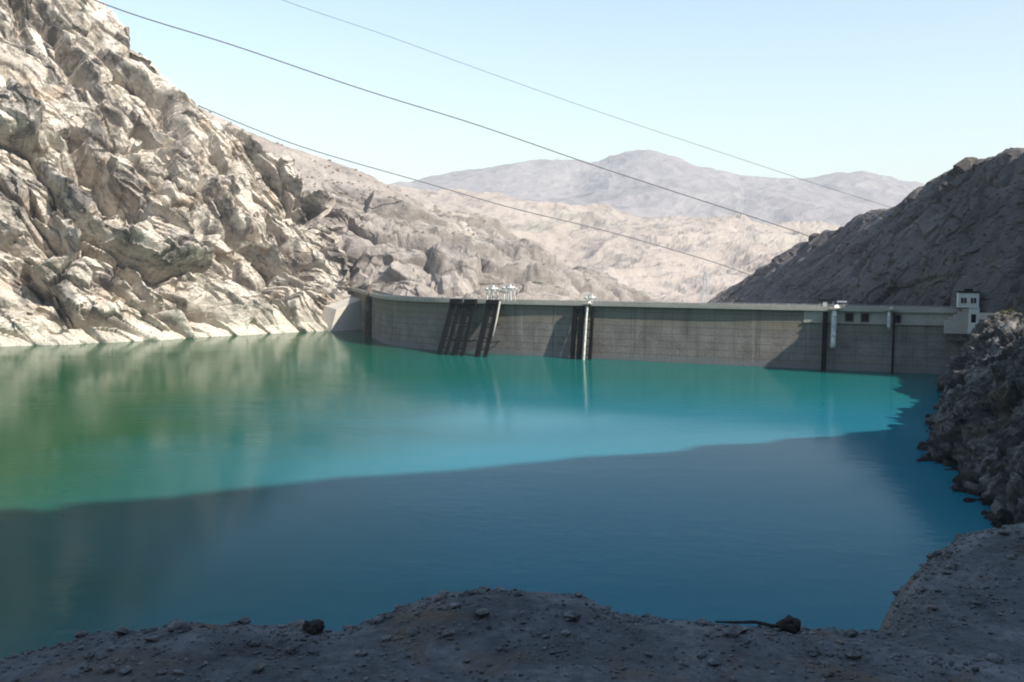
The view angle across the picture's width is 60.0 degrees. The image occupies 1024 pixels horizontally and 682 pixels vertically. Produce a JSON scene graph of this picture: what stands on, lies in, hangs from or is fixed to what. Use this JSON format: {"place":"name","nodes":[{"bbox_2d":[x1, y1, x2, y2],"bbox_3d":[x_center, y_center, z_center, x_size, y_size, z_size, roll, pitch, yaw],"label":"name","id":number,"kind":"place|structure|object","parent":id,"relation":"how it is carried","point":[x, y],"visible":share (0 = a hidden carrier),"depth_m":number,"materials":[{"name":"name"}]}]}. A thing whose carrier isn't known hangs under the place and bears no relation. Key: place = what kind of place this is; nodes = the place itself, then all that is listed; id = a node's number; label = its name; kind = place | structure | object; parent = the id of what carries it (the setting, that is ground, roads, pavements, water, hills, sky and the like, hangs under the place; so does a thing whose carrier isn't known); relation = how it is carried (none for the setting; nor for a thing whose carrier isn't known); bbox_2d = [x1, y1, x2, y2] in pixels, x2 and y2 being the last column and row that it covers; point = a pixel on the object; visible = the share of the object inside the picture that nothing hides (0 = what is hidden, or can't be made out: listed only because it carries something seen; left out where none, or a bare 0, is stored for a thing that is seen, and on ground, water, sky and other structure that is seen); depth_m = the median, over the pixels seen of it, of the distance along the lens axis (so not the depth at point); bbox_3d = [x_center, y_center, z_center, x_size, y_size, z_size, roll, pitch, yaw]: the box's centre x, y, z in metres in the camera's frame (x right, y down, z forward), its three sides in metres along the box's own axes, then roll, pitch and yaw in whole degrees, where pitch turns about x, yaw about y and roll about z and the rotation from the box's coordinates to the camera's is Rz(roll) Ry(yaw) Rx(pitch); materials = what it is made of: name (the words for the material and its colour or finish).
{"place":"outdoors","nodes":[
{"label":"outdoors","id":0,"kind":"place"},
{"bbox_2d":[0,0,353,346],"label":"cliff","id":1,"kind":"structure","parent":0,"point":[103,239],"depth_m":519.86,"materials":[{"name":"beige stone"}]},
{"bbox_2d":[0,13,516,238],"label":"dry scrub","id":2,"kind":"object","parent":1,"relation":"on","point":[270,162],"visible":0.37,"depth_m":620.90,"materials":[{"name":"brown plant"}]},
{"bbox_2d":[94,0,807,235],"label":"power cable","id":3,"kind":"object","parent":1,"relation":"attached to","point":[426,109],"visible":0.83,"depth_m":471.21,"materials":[{"name":"metal"}]},
{"bbox_2d":[198,105,749,274],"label":"power cable","id":4,"kind":"object","parent":1,"relation":"attached to","point":[459,192],"visible":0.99,"depth_m":671.90,"materials":[{"name":"metal"}]},
{"bbox_2d":[197,106,659,301],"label":"rocky ridge","id":5,"kind":"structure","parent":0,"point":[444,258],"depth_m":631.74,"materials":[{"name":"beige stone"}]},
{"bbox_2d":[321,297,360,330],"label":"abutment","id":6,"kind":"object","parent":5,"relation":"on","point":[343,315],"visible":0.57,"depth_m":553.90,"materials":[{"name":"concrete"}]},
{"bbox_2d":[0,329,992,658],"bbox_3d":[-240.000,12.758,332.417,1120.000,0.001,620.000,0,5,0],"label":"water","id":7,"kind":"structure","parent":0,"point":[334,481],"depth_m":167.79,"materials":[{"name":"teal liquid"}]},
{"bbox_2d":[917,441,930,450],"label":"shore rock","id":8,"kind":"object","parent":7,"relation":"in","point":[922,445],"visible":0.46,"depth_m":199.50,"materials":[{"name":"grey stone"}]},
{"bbox_2d":[0,522,1023,681],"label":"gravel bank","id":9,"kind":"structure","parent":0,"point":[480,645],"depth_m":5.77,"materials":[{"name":"grey gravel"}]},
{"bbox_2d":[167,618,190,632],"bbox_3d":[-2.249,1.940,5.992,0.147,0.113,0.145,0,5,5],"label":"rock","id":10,"kind":"object","parent":9,"relation":"on","point":[177,625],"visible":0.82,"depth_m":5.96,"materials":[{"name":"stone"}]},
{"bbox_2d":[290,619,304,630],"bbox_3d":[-1.478,1.987,6.201,0.181,0.071,0.119,3,6,31],"label":"rock","id":11,"kind":"object","parent":9,"relation":"on","point":[298,624],"visible":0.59,"depth_m":6.17,"materials":[{"name":"stone"}]},
{"bbox_2d":[302,619,324,634],"bbox_3d":[-1.378,1.983,6.141,0.158,0.120,0.154,0,5,0],"label":"rock","id":12,"kind":"object","parent":9,"relation":"on","point":[315,627],"visible":0.88,"depth_m":6.09,"materials":[{"name":"grey stone"}]},
{"bbox_2d":[715,620,778,627],"bbox_3d":[1.677,1.983,6.256,0.476,0.057,0.057,2,5,21],"label":"twig","id":13,"kind":"object","parent":9,"relation":"on","point":[757,622],"visible":0.88,"depth_m":6.26,"materials":[{"name":"wood"}]},
{"bbox_2d":[776,615,800,633],"bbox_3d":[1.914,1.982,6.139,0.163,0.137,0.206,1,5,15],"label":"rock","id":14,"kind":"object","parent":9,"relation":"on","point":[789,624],"visible":0.83,"depth_m":6.10,"materials":[{"name":"grey stone"}]},
{"bbox_2d":[99,0,1023,183],"label":"sky","id":15,"kind":"structure","parent":0,"point":[904,90],"materials":[{"name":"blue"}]},
{"bbox_2d":[389,184,839,302],"bbox_3d":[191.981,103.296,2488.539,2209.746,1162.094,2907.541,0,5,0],"label":"valley slope","id":16,"kind":"structure","parent":0,"point":[743,243],"depth_m":1700.68,"materials":[{"name":"beige stone"}]},
{"bbox_2d":[696,271,713,302],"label":"pylon","id":17,"kind":"object","parent":16,"relation":"on","point":[706,283],"visible":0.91,"depth_m":1076.91,"materials":[{"name":"metal"}]},
{"bbox_2d":[386,149,924,226],"bbox_3d":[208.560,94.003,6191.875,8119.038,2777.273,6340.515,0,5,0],"label":"mountains","id":18,"kind":"structure","parent":0,"point":[768,199],"depth_m":5225.04,"materials":[{"name":"stone"}]},
{"bbox_2d":[707,147,1023,341],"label":"dark hill","id":19,"kind":"structure","parent":0,"point":[794,275],"depth_m":376.75,"materials":[{"name":"grey stone"}]},
{"bbox_2d":[283,0,891,207],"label":"power cable","id":20,"kind":"object","parent":19,"relation":"attached to","point":[569,101],"visible":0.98,"depth_m":468.59,"materials":[{"name":"metal"}]},
{"bbox_2d":[808,160,1023,376],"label":"scrub","id":21,"kind":"object","parent":19,"relation":"on","point":[962,256],"visible":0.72,"depth_m":364.50,"materials":[{"name":"brown plant"}]},
{"bbox_2d":[944,289,979,333],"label":"gatehouse","id":22,"kind":"object","parent":19,"relation":"on","point":[965,320],"visible":0.94,"depth_m":323.97,"materials":[{"name":"white paint"}]},
{"bbox_2d":[960,297,966,303],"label":"window","id":23,"kind":"structure","parent":22,"relation":"in","point":[963,299],"depth_m":323.36,"materials":[{"name":"black glass"}]},
{"bbox_2d":[970,297,976,303],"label":"window","id":24,"kind":"structure","parent":22,"relation":"in","point":[973,299],"depth_m":322.18,"materials":[{"name":"black glass"}]},
{"bbox_2d":[971,314,975,322],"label":"door","id":25,"kind":"structure","parent":22,"relation":"in","point":[973,316],"depth_m":323.04,"materials":[{"name":"metal"}]},
{"bbox_2d":[916,309,1023,528],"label":"rocky bank","id":26,"kind":"structure","parent":0,"point":[975,423],"depth_m":186.81,"materials":[{"name":"grey stone"}]},
{"bbox_2d":[978,313,993,319],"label":"roadside wall","id":27,"kind":"structure","parent":26,"relation":"on","point":[982,316],"depth_m":314.37,"materials":[{"name":"concrete"}]},
{"label":"ground","id":28,"kind":"structure","parent":0,"visible":0},
{"bbox_2d":[350,287,967,373],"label":"dam","id":29,"kind":"structure","parent":28,"relation":"on","point":[779,335],"depth_m":369.27,"materials":[{"name":"concrete"}]},
{"bbox_2d":[363,284,372,336],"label":"buttress","id":30,"kind":"object","parent":29,"relation":"on","point":[367,317],"visible":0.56,"depth_m":501.05,"materials":[{"name":"grey concrete"}]},
{"bbox_2d":[436,299,462,354],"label":"intake rack","id":31,"kind":"object","parent":29,"relation":"attached to","point":[448,322],"visible":0.86,"depth_m":410.15,"materials":[{"name":"metal"}]},
{"bbox_2d":[451,299,477,355],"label":"intake rack","id":32,"kind":"object","parent":29,"relation":"attached to","point":[464,315],"visible":0.93,"depth_m":406.27,"materials":[{"name":"metal"}]},
{"bbox_2d":[474,300,500,356],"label":"intake rack","id":33,"kind":"object","parent":29,"relation":"attached to","point":[485,323],"visible":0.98,"depth_m":400.66,"materials":[{"name":"metal"}]},
{"bbox_2d":[485,285,499,299],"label":"hoist gantry","id":34,"kind":"object","parent":29,"relation":"on","point":[492,288],"visible":0.84,"depth_m":408.66,"materials":[{"name":"white metal"}]},
{"bbox_2d":[502,284,516,299],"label":"hoist gantry","id":35,"kind":"object","parent":29,"relation":"on","point":[508,287],"visible":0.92,"depth_m":404.68,"materials":[{"name":"white metal"}]},
{"bbox_2d":[570,301,594,359],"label":"outlet pipe","id":36,"kind":"object","parent":29,"relation":"attached to","point":[579,337],"visible":0.91,"depth_m":386.30,"materials":[{"name":"grey metal"}]},
{"bbox_2d":[584,294,597,301],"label":"hoist gantry","id":37,"kind":"object","parent":29,"relation":"on","point":[590,296],"visible":0.88,"depth_m":388.61,"materials":[{"name":"white metal"}]},
{"bbox_2d":[818,299,834,305],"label":"hoist hut","id":38,"kind":"object","parent":29,"relation":"on","point":[824,302],"visible":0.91,"depth_m":348.62,"materials":[{"name":"metal"}]},
{"bbox_2d":[821,305,839,370],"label":"outlet pipe","id":39,"kind":"object","parent":29,"relation":"attached to","point":[833,335],"visible":0.98,"depth_m":345.35,"materials":[{"name":"grey metal"}]},
{"bbox_2d":[845,312,853,321],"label":"sluice opening","id":40,"kind":"object","parent":29,"relation":"on","point":[849,316],"visible":1,"depth_m":344.56,"materials":[{"name":"concrete"}]},
{"bbox_2d":[860,313,869,322],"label":"sluice opening","id":41,"kind":"object","parent":29,"relation":"on","point":[864,317],"visible":1,"depth_m":342.54,"materials":[{"name":"concrete"}]},
{"bbox_2d":[885,307,895,372],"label":"outlet pipe","id":42,"kind":"object","parent":29,"relation":"attached to","point":[893,335],"visible":0.98,"depth_m":336.95,"materials":[{"name":"grey metal"}]},
{"bbox_2d":[892,314,901,323],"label":"sluice opening","id":43,"kind":"object","parent":29,"relation":"attached to","point":[898,319],"visible":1,"depth_m":338.21,"materials":[{"name":"concrete"}]}
]}

